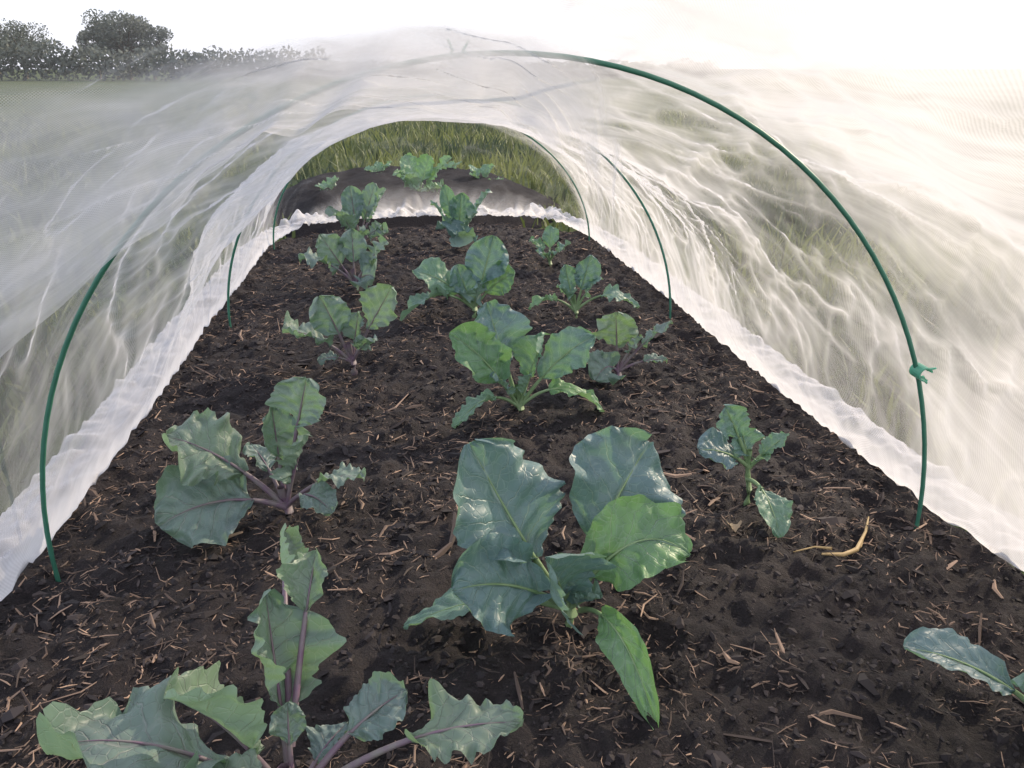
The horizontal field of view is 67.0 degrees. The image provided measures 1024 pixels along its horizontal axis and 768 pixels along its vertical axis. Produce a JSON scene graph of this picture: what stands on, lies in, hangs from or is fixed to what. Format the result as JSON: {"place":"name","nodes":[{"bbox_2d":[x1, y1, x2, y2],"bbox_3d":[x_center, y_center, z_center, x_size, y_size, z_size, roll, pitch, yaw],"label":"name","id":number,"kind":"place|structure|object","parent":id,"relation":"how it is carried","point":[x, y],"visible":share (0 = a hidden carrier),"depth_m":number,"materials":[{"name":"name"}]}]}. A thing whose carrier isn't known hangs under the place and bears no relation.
{"place":"outdoors","nodes":[
{"label":"outdoors","id":0,"kind":"place"},
{"bbox_2d":[0,0,590,68],"label":"sky","id":1,"kind":"structure","parent":0,"point":[195,25],"materials":[{"name":"white"}]},
{"bbox_2d":[0,69,1023,574],"bbox_3d":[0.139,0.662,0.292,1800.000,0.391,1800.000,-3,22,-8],"label":"ground","id":2,"kind":"structure","parent":0,"point":[48,91],"depth_m":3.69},
{"bbox_2d":[0,18,58,78],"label":"tree","id":3,"kind":"object","parent":2,"relation":"on","point":[15,35],"visible":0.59,"depth_m":59.30,"materials":[{"name":"green plant"}]},
{"bbox_2d":[75,29,107,78],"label":"tree","id":4,"kind":"object","parent":2,"relation":"on","point":[83,35],"visible":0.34,"depth_m":58.28,"materials":[{"name":"green plant"}]},
{"bbox_2d":[84,20,135,79],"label":"tree","id":5,"kind":"object","parent":2,"relation":"on","point":[102,41],"visible":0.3,"depth_m":57.01,"materials":[{"name":"green plant"}]},
{"bbox_2d":[81,9,156,79],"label":"tree","id":6,"kind":"object","parent":2,"relation":"on","point":[127,23],"visible":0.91,"depth_m":56.25,"materials":[{"name":"green plant"}]},
{"bbox_2d":[128,25,173,79],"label":"tree","id":7,"kind":"object","parent":2,"relation":"on","point":[161,35],"visible":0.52,"depth_m":57.65,"materials":[{"name":"green plant"}]},
{"bbox_2d":[0,34,617,80],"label":"distant trees","id":8,"kind":"object","parent":2,"relation":"on","point":[170,63],"visible":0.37,"depth_m":53.97,"materials":[{"name":"green plant"}]},
{"bbox_2d":[244,166,564,238],"bbox_3d":[-0.602,-1.070,4.380,1.840,0.208,2.200,-3,22,-8],"label":"soil bed","id":9,"kind":"object","parent":2,"relation":"on","point":[303,196],"visible":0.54,"depth_m":3.95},
{"bbox_2d":[315,175,338,189],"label":"cabbage plant","id":10,"kind":"object","parent":9,"relation":"on","point":[330,183],"visible":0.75,"depth_m":4.05,"materials":[{"name":"green plant"}]},
{"bbox_2d":[364,161,391,171],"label":"cabbage plant","id":11,"kind":"object","parent":9,"relation":"on","point":[377,166],"visible":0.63,"depth_m":4.71,"materials":[{"name":"green plant"}]},
{"bbox_2d":[393,153,451,191],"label":"cabbage plant","id":12,"kind":"object","parent":9,"relation":"on","point":[413,172],"visible":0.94,"depth_m":3.92,"materials":[{"name":"green plant"}]},
{"bbox_2d":[442,161,461,168],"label":"cabbage plant","id":13,"kind":"object","parent":9,"relation":"on","point":[449,165],"visible":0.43,"depth_m":4.86,"materials":[{"name":"green plant"}]},
{"bbox_2d":[469,163,503,179],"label":"cabbage plant","id":14,"kind":"object","parent":9,"relation":"on","point":[484,170],"visible":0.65,"depth_m":4.43,"materials":[{"name":"green plant"}]},
{"bbox_2d":[0,221,1023,767],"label":"soil bed","id":15,"kind":"object","parent":2,"relation":"on","point":[342,680],"visible":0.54,"depth_m":0.98,"materials":[{"name":"brown soil"}]},
{"bbox_2d":[154,377,365,547],"bbox_3d":[-0.347,0.115,1.063,0.283,0.230,0.169,-3,22,-8],"label":"kohlrabi plant","id":16,"kind":"object","parent":15,"relation":"on","point":[202,495],"visible":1,"depth_m":1.07,"materials":[{"name":"green plant"}]},
{"bbox_2d":[36,523,523,767],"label":"kohlrabi plant","id":17,"kind":"object","parent":15,"relation":"on","point":[293,648],"visible":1,"depth_m":0.65,"materials":[{"name":"green plant"}]},
{"bbox_2d":[282,283,397,375],"bbox_3d":[-0.357,-0.104,1.624,0.240,0.211,0.110,-3,22,-8],"label":"kohlrabi plant","id":18,"kind":"object","parent":15,"relation":"on","point":[331,315],"visible":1,"depth_m":1.62,"materials":[{"name":"green plant"}]},
{"bbox_2d":[298,228,388,289],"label":"kohlrabi plant","id":19,"kind":"object","parent":15,"relation":"on","point":[334,250],"visible":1,"depth_m":2.23,"materials":[{"name":"green plant"}]},
{"bbox_2d":[325,182,388,242],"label":"kohlrabi plant","id":20,"kind":"object","parent":15,"relation":"on","point":[356,203],"visible":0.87,"depth_m":2.78,"materials":[{"name":"green plant"}]},
{"bbox_2d":[273,108,589,248],"bbox_3d":[-0.281,-0.666,2.745,1.147,0.598,0.018,-2,22,-6],"label":"garden hoop","id":21,"kind":"object","parent":15,"relation":"in","point":[560,164],"visible":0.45,"depth_m":2.74,"materials":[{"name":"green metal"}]},
{"bbox_2d":[227,95,671,327],"bbox_3d":[-0.149,-0.352,1.885,1.120,0.668,0.018,-1,22,-3],"label":"garden hoop","id":22,"kind":"object","parent":15,"relation":"in","point":[597,150],"visible":0.48,"depth_m":1.89,"materials":[{"name":"green metal"}]},
{"bbox_2d":[0,0,1023,600],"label":"insect netting","id":23,"kind":"object","parent":22,"relation":"attached to","point":[904,108],"visible":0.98,"depth_m":0.82,"materials":[{"name":"white fabric"}]},
{"bbox_2d":[399,235,514,320],"bbox_3d":[-0.147,-0.264,1.993,0.313,0.228,0.104,-7,23,-16],"label":"cabbage plant","id":24,"kind":"object","parent":15,"relation":"on","point":[487,268],"visible":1,"depth_m":2.00,"materials":[{"name":"green plant"}]},
{"bbox_2d":[430,185,492,246],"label":"cabbage plant","id":25,"kind":"object","parent":15,"relation":"on","point":[459,211],"visible":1,"depth_m":2.74,"materials":[{"name":"green plant"}]},
{"bbox_2d":[40,51,926,581],"bbox_3d":[-0.006,-0.008,0.948,1.167,0.738,0.018,-2,22,-6],"label":"garden hoop","id":26,"kind":"object","parent":15,"relation":"in","point":[576,59],"visible":0.69,"depth_m":0.90,"materials":[{"name":"green metal"}]},
{"bbox_2d":[909,362,936,383],"bbox_3d":[0.535,-0.015,1.005,0.027,0.024,0.022,19,18,-16],"label":"netting clip","id":27,"kind":"object","parent":26,"relation":"attached to","point":[918,370],"visible":1,"depth_m":1.00,"materials":[{"name":"green plastic"}]},
{"bbox_2d":[0,223,1023,767],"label":"wood chip mulch","id":28,"kind":"object","parent":15,"relation":"on","point":[574,647],"visible":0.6,"depth_m":1.02,"materials":[{"name":"brown wood"}]},
{"bbox_2d":[449,299,603,428],"bbox_3d":[0.026,-0.033,1.417,0.288,0.235,0.147,-3,22,-8],"label":"cabbage plant","id":29,"kind":"object","parent":15,"relation":"on","point":[490,341],"visible":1,"depth_m":1.41,"materials":[{"name":"green plant"}]},
{"bbox_2d":[403,425,692,729],"bbox_3d":[0.068,0.182,0.895,0.302,0.233,0.284,11,24,24],"label":"cabbage plant","id":30,"kind":"object","parent":15,"relation":"on","point":[628,511],"visible":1,"depth_m":0.88,"materials":[{"name":"green plant"}]},
{"bbox_2d":[529,225,570,266],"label":"cabbage plant","id":31,"kind":"object","parent":15,"relation":"on","point":[550,236],"visible":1,"depth_m":2.54,"materials":[{"name":"green plant"}]},
{"bbox_2d":[528,255,639,317],"bbox_3d":[0.187,-0.237,1.985,0.297,0.183,0.059,-3,22,-8],"label":"cabbage plant","id":32,"kind":"object","parent":15,"relation":"on","point":[585,274],"visible":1,"depth_m":1.98,"materials":[{"name":"green plant"}]},
{"bbox_2d":[588,311,672,385],"bbox_3d":[0.232,-0.060,1.573,0.206,0.168,0.097,-3,22,-8],"label":"kohlrabi plant","id":33,"kind":"object","parent":15,"relation":"on","point":[618,329],"visible":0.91,"depth_m":1.57,"materials":[{"name":"green plant"}]},
{"bbox_2d":[726,519,741,531],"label":"fallen leaf","id":34,"kind":"object","parent":15,"relation":"on","point":[734,527],"visible":1,"depth_m":1.08,"materials":[{"name":"beige plant"}]},
{"bbox_2d":[697,404,792,537],"bbox_3d":[0.338,0.128,1.085,0.141,0.186,0.128,-3,22,-8],"label":"cabbage plant","id":35,"kind":"object","parent":15,"relation":"on","point":[775,510],"visible":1,"depth_m":1.10,"materials":[{"name":"green plant"}]},
{"bbox_2d":[793,516,868,556],"bbox_3d":[0.450,0.213,1.049,0.140,0.018,0.041,-11,24,-24],"label":"dry straw","id":36,"kind":"object","parent":15,"relation":"on","point":[854,549],"visible":1,"depth_m":1.04,"materials":[{"name":"beige plant"}]},
{"bbox_2d":[903,627,1023,702],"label":"cabbage plant","id":37,"kind":"object","parent":15,"relation":"on","point":[950,649],"visible":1,"depth_m":0.75,"materials":[{"name":"green plant"}]}
]}

